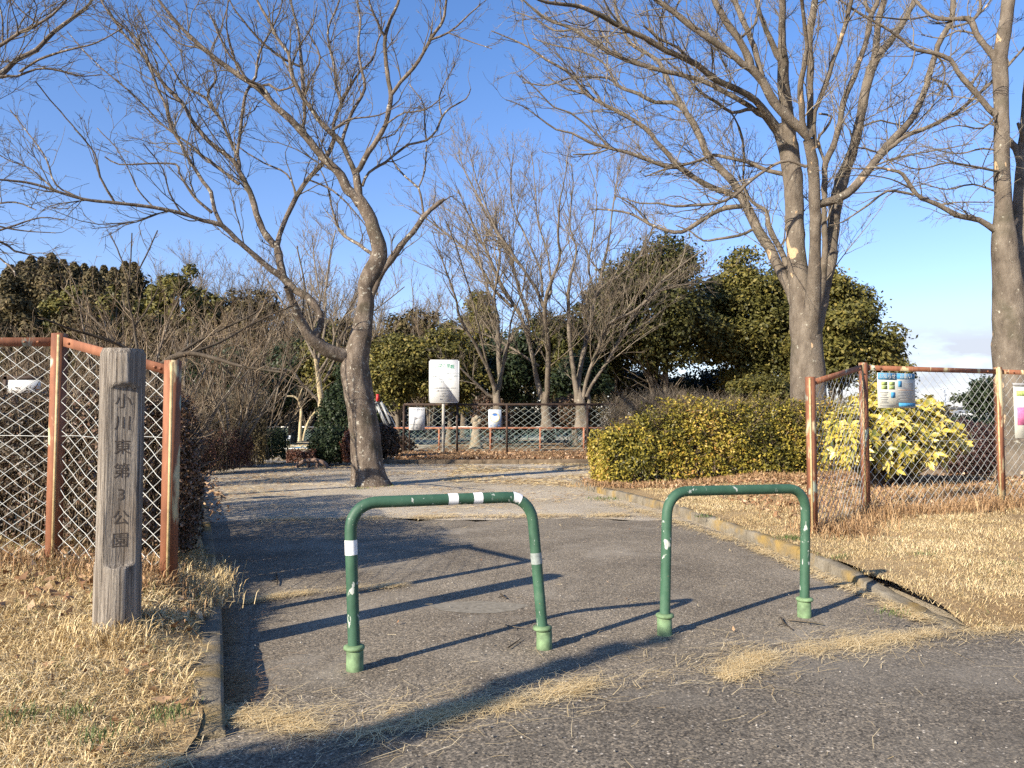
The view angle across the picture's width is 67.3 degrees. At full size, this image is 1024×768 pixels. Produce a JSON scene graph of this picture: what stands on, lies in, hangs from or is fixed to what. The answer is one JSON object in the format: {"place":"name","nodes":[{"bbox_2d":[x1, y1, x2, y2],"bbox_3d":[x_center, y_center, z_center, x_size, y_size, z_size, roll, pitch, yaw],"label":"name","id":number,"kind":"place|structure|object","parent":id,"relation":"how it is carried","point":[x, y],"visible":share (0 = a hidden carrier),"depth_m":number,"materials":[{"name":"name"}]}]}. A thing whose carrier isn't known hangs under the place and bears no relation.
{"place":"outdoors","nodes":[
{"label":"outdoors","id":0,"kind":"place"},
{"bbox_2d":[0,458,222,767],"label":"lawn","id":1,"kind":"structure","parent":0,"point":[187,738],"depth_m":3.51,"materials":[{"name":"plant"}]},
{"bbox_2d":[3,376,43,491],"bbox_3d":[-6.747,0.849,10.586,0.520,1.918,0.100,0,-3,0],"label":"notice board","id":2,"kind":"object","parent":1,"relation":"on","point":[28,380],"visible":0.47,"depth_m":10.59,"materials":[{"name":"white plastic"}]},
{"bbox_2d":[0,0,169,314],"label":"bare tree","id":3,"kind":"object","parent":1,"relation":"on","point":[7,68],"visible":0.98,"depth_m":15.43,"materials":[{"name":"brown plant"}]},
{"bbox_2d":[3,612,177,661],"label":"tall grass","id":4,"kind":"structure","parent":1,"relation":"on","point":[87,640],"depth_m":3.87,"materials":[{"name":"plant"}]},
{"bbox_2d":[0,333,181,589],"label":"chain link fence","id":5,"kind":"object","parent":1,"relation":"on","point":[60,344],"visible":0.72,"depth_m":5.30,"materials":[{"name":"metal"}]},
{"bbox_2d":[0,520,208,757],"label":"fallen leaves","id":6,"kind":"object","parent":1,"relation":"on","point":[70,609],"visible":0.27,"depth_m":4.56,"materials":[{"name":"brown plant"}]},
{"bbox_2d":[0,239,213,452],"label":"bare shrub","id":7,"kind":"object","parent":1,"relation":"on","point":[156,356],"visible":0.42,"depth_m":14.46,"materials":[{"name":"brown plant"}]},
{"bbox_2d":[0,362,218,554],"bbox_3d":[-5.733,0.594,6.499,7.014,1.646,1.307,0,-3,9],"label":"brown hedge","id":8,"kind":"object","parent":1,"relation":"on","point":[192,479],"visible":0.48,"depth_m":5.95,"materials":[{"name":"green plant"}]},
{"bbox_2d":[92,348,145,635],"bbox_3d":[-2.089,0.678,4.092,0.233,1.738,0.232,0,-3,0],"label":"wooden post","id":9,"kind":"object","parent":1,"relation":"on","point":[117,584],"visible":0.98,"depth_m":4.02,"materials":[{"name":"grey wood"}]},
{"bbox_2d":[0,537,237,613],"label":"tall grass","id":10,"kind":"structure","parent":1,"relation":"on","point":[145,567],"depth_m":4.95,"materials":[{"name":"beige plant"}]},
{"bbox_2d":[28,280,232,399],"bbox_3d":[-10.730,-0.450,21.848,4.302,5.431,5.392,-2,-3,37],"label":"bare shrub","id":11,"kind":"object","parent":1,"relation":"on","point":[184,345],"visible":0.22,"depth_m":22.18,"materials":[{"name":"brown plant"}]},
{"bbox_2d":[37,256,293,434],"bbox_3d":[-6.481,-0.094,15.222,4.378,4.072,5.064,3,-4,-45],"label":"bare shrub","id":12,"kind":"object","parent":1,"relation":"on","point":[214,412],"visible":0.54,"depth_m":15.24,"materials":[{"name":"brown plant"}]},
{"bbox_2d":[41,215,309,401],"bbox_3d":[-5.291,-0.729,12.391,4.258,4.073,1.713,0,-3,-7],"label":"bare shrub","id":13,"kind":"object","parent":1,"relation":"on","point":[179,354],"visible":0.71,"depth_m":12.44,"materials":[{"name":"brown plant"}]},
{"bbox_2d":[153,551,257,611],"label":"tall grass","id":14,"kind":"structure","parent":1,"relation":"on","point":[214,587],"depth_m":5.28,"materials":[{"name":"plant"}]},
{"bbox_2d":[162,382,277,466],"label":"twiggy hedge","id":15,"kind":"object","parent":1,"relation":"on","point":[259,431],"visible":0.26,"depth_m":21.16,"materials":[{"name":"brown plant"}]},
{"bbox_2d":[201,424,253,472],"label":"red hedge","id":16,"kind":"object","parent":1,"relation":"on","point":[224,462],"visible":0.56,"depth_m":18.99,"materials":[{"name":"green plant"}]},
{"bbox_2d":[0,423,969,627],"bbox_3d":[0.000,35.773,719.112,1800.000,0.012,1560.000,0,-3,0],"label":"ground","id":17,"kind":"structure","parent":0,"point":[320,495],"depth_m":13.57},
{"bbox_2d":[0,264,40,437],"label":"conifer tree","id":18,"kind":"object","parent":17,"relation":"on","point":[13,285],"visible":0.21,"depth_m":60.05,"materials":[{"name":"green plant"}]},
{"bbox_2d":[0,292,47,395],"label":"evergreen tree","id":19,"kind":"object","parent":17,"relation":"on","point":[23,309],"visible":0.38,"depth_m":49.65,"materials":[{"name":"green plant"}]},
{"bbox_2d":[0,252,75,431],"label":"conifer tree","id":20,"kind":"object","parent":17,"relation":"on","point":[42,293],"visible":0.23,"depth_m":60.92,"materials":[{"name":"green plant"}]},
{"bbox_2d":[26,285,89,388],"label":"evergreen tree","id":21,"kind":"object","parent":17,"relation":"on","point":[50,306],"visible":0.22,"depth_m":51.51,"materials":[{"name":"green plant"}]},
{"bbox_2d":[51,299,122,405],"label":"evergreen tree","id":22,"kind":"object","parent":17,"relation":"on","point":[61,322],"visible":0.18,"depth_m":46.79,"materials":[{"name":"green plant"}]},
{"bbox_2d":[52,266,121,432],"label":"conifer tree","id":23,"kind":"object","parent":17,"relation":"on","point":[86,279],"visible":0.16,"depth_m":59.95,"materials":[{"name":"green plant"}]},
{"bbox_2d":[95,284,143,345],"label":"evergreen tree","id":24,"kind":"object","parent":17,"relation":"on","point":[116,311],"visible":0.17,"depth_m":50.01,"materials":[{"name":"green plant"}]},
{"bbox_2d":[95,262,155,323],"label":"conifer tree","id":25,"kind":"object","parent":17,"relation":"on","point":[140,282],"visible":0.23,"depth_m":59.98,"materials":[{"name":"green plant"}]},
{"bbox_2d":[120,313,189,375],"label":"evergreen tree","id":26,"kind":"object","parent":17,"relation":"on","point":[147,316],"visible":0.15,"depth_m":45.55,"materials":[{"name":"green plant"}]},
{"bbox_2d":[144,263,207,363],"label":"evergreen tree","id":27,"kind":"object","parent":17,"relation":"on","point":[167,281],"visible":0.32,"depth_m":53.19,"materials":[{"name":"green plant"}]},
{"bbox_2d":[119,276,295,416],"bbox_3d":[-11.215,-0.577,27.928,5.647,6.256,4.413,2,-3,-35],"label":"bare shrub","id":28,"kind":"object","parent":17,"relation":"on","point":[220,376],"visible":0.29,"depth_m":27.77,"materials":[{"name":"brown plant"}]},
{"bbox_2d":[192,494,225,741],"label":"kerb","id":29,"kind":"structure","parent":17,"relation":"on","point":[211,677],"depth_m":3.64,"materials":[{"name":"concrete"}]},
{"bbox_2d":[155,238,268,313],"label":"bare tree","id":30,"kind":"object","parent":17,"relation":"on","point":[186,262],"visible":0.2,"depth_m":62.14,"materials":[{"name":"brown plant"}]},
{"bbox_2d":[175,236,282,330],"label":"bare tree","id":31,"kind":"object","parent":17,"relation":"on","point":[258,277],"visible":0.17,"depth_m":65.53,"materials":[{"name":"brown plant"}]},
{"bbox_2d":[159,273,308,468],"bbox_3d":[-7.038,-0.199,19.606,4.289,4.702,4.550,0,-3,0],"label":"bare shrub","id":32,"kind":"object","parent":17,"relation":"on","point":[247,416],"visible":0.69,"depth_m":19.34,"materials":[{"name":"brown plant"}]},
{"bbox_2d":[0,0,520,486],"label":"bare tree","id":33,"kind":"object","parent":17,"relation":"on","point":[352,358],"visible":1,"depth_m":15.56,"materials":[{"name":"brown plant"}]},
{"bbox_2d":[241,287,299,425],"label":"evergreen tree","id":34,"kind":"object","parent":17,"relation":"on","point":[257,292],"visible":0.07,"depth_m":61.27,"materials":[{"name":"green plant"}]},
{"bbox_2d":[260,428,290,459],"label":"dark hedge","id":35,"kind":"object","parent":17,"relation":"on","point":[277,443],"visible":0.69,"depth_m":23.10,"materials":[{"name":"green plant"}]},
{"bbox_2d":[211,307,344,450],"bbox_3d":[-7.518,-0.219,23.840,4.626,5.146,4.020,0,-3,0],"label":"bare shrub","id":36,"kind":"object","parent":17,"relation":"on","point":[298,408],"visible":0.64,"depth_m":24.15,"materials":[{"name":"brown plant"}]},
{"bbox_2d":[220,247,337,414],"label":"bare tree","id":37,"kind":"object","parent":17,"relation":"on","point":[258,302],"visible":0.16,"depth_m":59.82,"materials":[{"name":"brown plant"}]},
{"bbox_2d":[254,333,321,443],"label":"evergreen tree","id":38,"kind":"object","parent":17,"relation":"on","point":[293,426],"visible":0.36,"depth_m":42.41,"materials":[{"name":"green plant"}]},
{"bbox_2d":[291,320,345,413],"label":"evergreen tree","id":39,"kind":"object","parent":17,"relation":"on","point":[310,371],"visible":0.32,"depth_m":41.82,"materials":[{"name":"green plant"}]},
{"bbox_2d":[220,199,419,412],"bbox_3d":[-7.426,-2.847,30.780,7.183,10.243,6.243,0,-3,0],"label":"bare tree","id":40,"kind":"object","parent":17,"relation":"on","point":[312,327],"visible":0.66,"depth_m":30.41,"materials":[{"name":"brown plant"}]},
{"bbox_2d":[306,376,349,464],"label":"round shrub","id":41,"kind":"object","parent":17,"relation":"on","point":[325,438],"visible":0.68,"depth_m":22.75,"materials":[{"name":"green plant"}]},
{"bbox_2d":[379,423,400,459],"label":"round shrub","id":42,"kind":"object","parent":17,"relation":"on","point":[389,436],"visible":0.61,"depth_m":24.21,"materials":[{"name":"green plant"}]},
{"bbox_2d":[369,327,451,435],"bbox_3d":[-5.658,0.168,37.721,4.288,5.896,5.041,2,-3,-36],"label":"evergreen tree","id":43,"kind":"object","parent":17,"relation":"on","point":[401,360],"visible":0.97,"depth_m":36.81,"materials":[{"name":"green plant"}]},
{"bbox_2d":[378,297,465,437],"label":"bare tree","id":44,"kind":"object","parent":17,"relation":"on","point":[431,418],"visible":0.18,"depth_m":53.61,"materials":[{"name":"brown plant"}]},
{"bbox_2d":[208,463,661,517],"bbox_3d":[-2.151,2.075,16.581,8.776,0.026,12.763,0,-3,0],"label":"loose straw","id":45,"kind":"object","parent":17,"relation":"on","point":[334,467],"visible":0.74,"depth_m":16.17,"materials":[{"name":"beige plant"}]},
{"bbox_2d":[269,386,603,434],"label":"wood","id":46,"kind":"object","parent":17,"relation":"on","point":[526,408],"visible":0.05,"depth_m":71.36,"materials":[{"name":"green plant"}]},
{"bbox_2d":[241,507,638,527],"bbox_3d":[-0.823,1.781,10.446,5.433,0.026,2.513,0,-3,0],"label":"loose straw","id":47,"kind":"object","parent":17,"relation":"on","point":[477,515],"visible":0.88,"depth_m":10.32,"materials":[{"name":"beige plant"}]},
{"bbox_2d":[383,459,588,463],"bbox_3d":[-0.101,2.374,23.328,8.189,0.192,0.131,0,-3,-1],"label":"kerb bed","id":48,"kind":"object","parent":17,"relation":"on","point":[515,461],"visible":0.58,"depth_m":23.27,"materials":[{"name":"grey concrete"}]},
{"bbox_2d":[0,484,1023,751],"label":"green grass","id":49,"kind":"structure","parent":17,"relation":"on","point":[96,730],"depth_m":3.07,"materials":[{"name":"plant"}]},
{"bbox_2d":[442,463,593,486],"bbox_3d":[0.750,2.193,19.061,4.612,0.029,8.406,0,-3,0],"label":"loose straw","id":50,"kind":"object","parent":17,"relation":"on","point":[495,480],"visible":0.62,"depth_m":18.42,"materials":[{"name":"beige plant"}]},
{"bbox_2d":[606,367,698,411],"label":"evergreen tree","id":51,"kind":"object","parent":17,"relation":"on","point":[687,383],"visible":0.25,"depth_m":44.65,"materials":[{"name":"green plant"}]},
{"bbox_2d":[594,383,742,459],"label":"bare hedge","id":52,"kind":"object","parent":17,"relation":"on","point":[624,409],"visible":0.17,"depth_m":23.42,"materials":[{"name":"brown plant"}]},
{"bbox_2d":[673,365,754,408],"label":"evergreen tree","id":53,"kind":"object","parent":17,"relation":"on","point":[705,382],"visible":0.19,"depth_m":44.44,"materials":[{"name":"green plant"}]},
{"bbox_2d":[572,479,971,630],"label":"kerb","id":54,"kind":"structure","parent":17,"relation":"on","point":[832,567],"depth_m":7.37,"materials":[{"name":"concrete"}]},
{"bbox_2d":[0,0,1023,421],"label":"sky","id":55,"kind":"structure","parent":0,"point":[937,279],"materials":[{"name":"blue"}]},
{"bbox_2d":[173,517,953,766],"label":"driveway","id":56,"kind":"structure","parent":0,"point":[618,555],"depth_m":5.15,"materials":[{"name":"grey asphalt"}]},
{"bbox_2d":[215,551,302,706],"bbox_3d":[-2.081,1.538,5.458,0.957,0.026,4.988,1,-3,-20],"label":"loose straw","id":57,"kind":"object","parent":56,"relation":"on","point":[237,687],"visible":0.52,"depth_m":3.96,"materials":[{"name":"beige plant"}]},
{"bbox_2d":[215,663,626,766],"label":"loose straw","id":58,"kind":"object","parent":56,"relation":"on","point":[288,721],"visible":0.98,"depth_m":3.35,"materials":[{"name":"beige plant"}]},
{"bbox_2d":[343,492,551,672],"bbox_3d":[-0.325,1.078,4.215,1.178,0.950,0.112,1,-3,-21],"label":"barrier","id":59,"kind":"object","parent":56,"relation":"on","point":[354,647],"visible":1,"depth_m":4.17,"materials":[{"name":"green metal"}]},
{"bbox_2d":[429,601,528,612],"bbox_3d":[-0.232,1.552,5.356,0.700,0.001,0.360,0,-3,0],"label":"pavement patch","id":60,"kind":"object","parent":56,"relation":"on","point":[481,606],"visible":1,"depth_m":5.37,"materials":[{"name":"grey asphalt"}]},
{"bbox_2d":[656,484,812,636],"bbox_3d":[1.434,1.113,4.898,1.208,0.947,0.112,1,-3,-23],"label":"barrier","id":61,"kind":"object","parent":56,"relation":"on","point":[665,615],"visible":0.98,"depth_m":4.84,"materials":[{"name":"green metal"}]},
{"bbox_2d":[578,495,951,626],"bbox_3d":[1.979,1.726,9.382,1.274,0.026,9.405,0,-3,-6],"label":"loose straw","id":62,"kind":"object","parent":56,"relation":"on","point":[892,604],"visible":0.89,"depth_m":6.51,"materials":[{"name":"beige plant"}]},
{"bbox_2d":[385,450,752,459],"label":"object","id":63,"kind":"structure","parent":0,"point":[469,455],"depth_m":24.80,"materials":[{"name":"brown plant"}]},
{"bbox_2d":[171,630,1023,767],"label":"road","id":64,"kind":"structure","parent":0,"point":[690,726],"depth_m":3.27,"materials":[{"name":"grey asphalt"}]},
{"bbox_2d":[29,708,239,767],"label":"loose straw","id":65,"kind":"object","parent":64,"relation":"on","point":[146,755],"visible":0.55,"depth_m":2.90,"materials":[{"name":"beige plant"}]},
{"bbox_2d":[160,584,1023,767],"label":"loose straw","id":66,"kind":"object","parent":64,"relation":"on","point":[749,667],"visible":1,"depth_m":3.67,"materials":[{"name":"beige plant"}]},
{"bbox_2d":[697,604,973,699],"bbox_3d":[1.686,1.480,4.251,1.586,0.026,1.749,-1,-3,23],"label":"loose straw","id":67,"kind":"object","parent":64,"relation":"on","point":[736,670],"visible":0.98,"depth_m":4.30,"materials":[{"name":"beige plant"}]},
{"bbox_2d":[387,440,965,459],"bbox_3d":[21.050,2.901,35.652,49.900,0.064,24.500,0,-3,0],"label":"planting bed","id":68,"kind":"object","parent":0,"point":[466,446],"visible":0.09,"depth_m":35.40,"materials":[{"name":"brown plant"}]},
{"bbox_2d":[429,360,458,451],"bbox_3d":[-2.419,0.900,27.382,1.112,3.524,0.112,0,-3,0],"label":"park sign","id":69,"kind":"object","parent":68,"relation":"on","point":[443,382],"visible":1,"depth_m":27.37,"materials":[{"name":"white metal"}]},
{"bbox_2d":[416,321,497,444],"bbox_3d":[-2.984,0.001,38.692,4.620,6.328,4.657,-2,-4,41],"label":"evergreen tree","id":70,"kind":"object","parent":68,"relation":"on","point":[466,389],"visible":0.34,"depth_m":38.19,"materials":[{"name":"green plant"}]},
{"bbox_2d":[401,141,549,426],"bbox_3d":[-1.084,-4.520,31.942,5.394,12.686,8.408,-1,-3,12],"label":"bare tree","id":71,"kind":"object","parent":68,"relation":"on","point":[496,389],"visible":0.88,"depth_m":32.77,"materials":[{"name":"brown plant"}]},
{"bbox_2d":[456,289,501,435],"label":"evergreen tree","id":72,"kind":"object","parent":68,"relation":"on","point":[472,313],"visible":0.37,"depth_m":44.51,"materials":[{"name":"green plant"}]},
{"bbox_2d":[470,392,505,446],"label":"round shrub","id":73,"kind":"object","parent":68,"relation":"on","point":[485,399],"visible":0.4,"depth_m":34.64,"materials":[{"name":"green plant"}]},
{"bbox_2d":[394,427,608,449],"bbox_3d":[-0.084,2.287,31.442,10.729,1.042,0.105,0,-3,0],"label":"chain link fence","id":74,"kind":"object","parent":68,"relation":"on","point":[513,428],"visible":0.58,"depth_m":31.43,"materials":[{"name":"grey metal"}]},
{"bbox_2d":[386,98,621,429],"bbox_3d":[-0.780,-5.866,33.825,10.778,15.787,9.428,0,-3,0],"label":"bare tree","id":75,"kind":"object","parent":68,"relation":"on","point":[543,397],"visible":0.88,"depth_m":33.90,"materials":[{"name":"brown plant"}]},
{"bbox_2d":[468,329,545,442],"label":"evergreen tree","id":76,"kind":"object","parent":68,"relation":"on","point":[517,376],"visible":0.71,"depth_m":39.92,"materials":[{"name":"green plant"}]},
{"bbox_2d":[402,403,635,451],"bbox_3d":[0.270,1.673,27.966,8.482,1.936,0.103,0,-3,0],"label":"chain link fence","id":77,"kind":"object","parent":68,"relation":"on","point":[507,407],"visible":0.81,"depth_m":27.97,"materials":[{"name":"metal"}]},
{"bbox_2d":[512,308,591,442],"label":"evergreen tree","id":78,"kind":"object","parent":68,"relation":"on","point":[561,347],"visible":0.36,"depth_m":40.62,"materials":[{"name":"green plant"}]},
{"bbox_2d":[550,393,591,446],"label":"round shrub","id":79,"kind":"object","parent":68,"relation":"on","point":[568,399],"visible":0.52,"depth_m":35.04,"materials":[{"name":"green plant"}]},
{"bbox_2d":[534,350,615,443],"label":"evergreen tree","id":80,"kind":"object","parent":68,"relation":"on","point":[563,383],"visible":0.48,"depth_m":37.99,"materials":[{"name":"green plant"}]},
{"bbox_2d":[387,450,773,459],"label":"fallen leaves","id":81,"kind":"object","parent":68,"relation":"on","point":[426,455],"visible":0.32,"depth_m":25.03,"materials":[{"name":"brown plant"}]},
{"bbox_2d":[566,259,647,404],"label":"evergreen tree","id":82,"kind":"object","parent":68,"relation":"on","point":[615,364],"visible":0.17,"depth_m":41.03,"materials":[{"name":"green plant"}]},
{"bbox_2d":[528,102,739,426],"bbox_3d":[5.321,-6.005,34.530,9.486,15.918,10.580,0,-3,0],"label":"bare tree","id":83,"kind":"object","parent":68,"relation":"on","point":[580,396],"visible":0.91,"depth_m":33.34,"materials":[{"name":"brown plant"}]},
{"bbox_2d":[573,231,743,410],"bbox_3d":[7.200,-2.480,39.888,9.124,11.406,6.808,-2,-3,29],"label":"evergreen tree","id":84,"kind":"object","parent":68,"relation":"on","point":[688,319],"visible":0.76,"depth_m":38.40,"materials":[{"name":"green plant"}]},
{"bbox_2d":[684,244,787,417],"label":"evergreen tree","id":85,"kind":"object","parent":68,"relation":"on","point":[747,295],"visible":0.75,"depth_m":40.85,"materials":[{"name":"green plant"}]},
{"bbox_2d":[725,372,789,443],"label":"clipped shrub","id":86,"kind":"object","parent":68,"relation":"on","point":[763,386],"visible":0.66,"depth_m":26.48,"materials":[{"name":"green plant"}]},
{"bbox_2d":[755,261,829,392],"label":"evergreen tree","id":87,"kind":"object","parent":68,"relation":"on","point":[785,313],"visible":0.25,"depth_m":40.79,"materials":[{"name":"green plant"}]},
{"bbox_2d":[773,265,918,407],"bbox_3d":[16.221,-1.521,37.490,6.410,9.249,5.500,-1,-3,28],"label":"evergreen tree","id":88,"kind":"object","parent":68,"relation":"on","point":[852,336],"visible":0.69,"depth_m":36.37,"materials":[{"name":"green plant"}]},
{"bbox_2d":[949,374,993,420],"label":"evergreen shrub","id":89,"kind":"object","parent":68,"relation":"on","point":[971,403],"visible":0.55,"depth_m":29.64,"materials":[{"name":"green plant"}]},
{"bbox_2d":[579,474,1023,632],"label":"lawn","id":90,"kind":"structure","parent":0,"point":[994,606],"depth_m":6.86,"materials":[{"name":"plant"}]},
{"bbox_2d":[565,468,858,489],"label":"grass by kerb","id":91,"kind":"structure","parent":90,"relation":"on","point":[800,473],"depth_m":14.45,"materials":[{"name":"beige plant"}]},
{"bbox_2d":[579,472,1017,488],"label":"fallen leaves","id":92,"kind":"object","parent":90,"relation":"on","point":[778,480],"visible":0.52,"depth_m":14.14,"materials":[{"name":"brown plant"}]},
{"bbox_2d":[674,472,1023,517],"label":"fallen leaves","id":93,"kind":"object","parent":90,"relation":"on","point":[767,497],"visible":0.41,"depth_m":12.10,"materials":[{"name":"brown plant"}]},
{"bbox_2d":[716,476,1023,520],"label":"tall grass","id":94,"kind":"structure","parent":90,"relation":"on","point":[928,494],"depth_m":11.03,"materials":[{"name":"brown plant"}]},
{"bbox_2d":[821,380,976,487],"bbox_3d":[6.447,0.883,12.925,3.106,1.903,1.404,1,-3,-17],"label":"variegated shrub","id":95,"kind":"object","parent":90,"relation":"on","point":[902,445],"visible":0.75,"depth_m":12.51,"materials":[{"name":"yellow plant"}]},
{"bbox_2d":[798,0,1023,477],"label":"bare tree","id":96,"kind":"object","parent":90,"relation":"on","point":[1006,227],"visible":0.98,"depth_m":15.57,"materials":[{"name":"brown plant"}]},
{"bbox_2d":[805,362,1023,533],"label":"chain link fence","id":97,"kind":"object","parent":90,"relation":"on","point":[862,368],"visible":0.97,"depth_m":9.43,"materials":[{"name":"metal"}]},
{"bbox_2d":[877,373,915,407],"bbox_3d":[4.811,0.082,9.619,0.623,0.437,0.010,1,-3,-21],"label":"poster","id":98,"kind":"object","parent":97,"relation":"attached to","point":[895,390],"visible":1,"depth_m":9.61,"materials":[{"name":"paper"}]},
{"bbox_2d":[1012,383,1023,437],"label":"poster","id":99,"kind":"object","parent":97,"relation":"attached to","point":[1018,392],"visible":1,"depth_m":10.34,"materials":[{"name":"paper"}]},
{"bbox_2d":[616,460,988,478],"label":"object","id":100,"kind":"structure","parent":0,"point":[931,471],"depth_m":17.79,"materials":[{"name":"beige plant"}]},
{"bbox_2d":[586,387,871,482],"bbox_3d":[4.756,1.013,16.055,7.074,2.045,1.600,1,-3,-23],"label":"clipped hedge","id":101,"kind":"object","parent":100,"relation":"on","point":[631,443],"visible":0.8,"depth_m":15.19,"materials":[{"name":"green plant"}]},
{"bbox_2d":[482,0,1023,473],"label":"bare tree","id":102,"kind":"object","parent":100,"relation":"on","point":[804,282],"visible":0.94,"depth_m":17.54,"materials":[{"name":"brown plant"}]},
{"bbox_2d":[935,416,995,475],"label":"round shrub","id":103,"kind":"object","parent":100,"relation":"on","point":[981,455],"visible":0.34,"depth_m":15.26,"materials":[{"name":"plant"}]},
{"bbox_2d":[784,491,1023,542],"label":"tall grass","id":104,"kind":"structure","parent":0,"point":[855,526],"depth_m":8.96,"materials":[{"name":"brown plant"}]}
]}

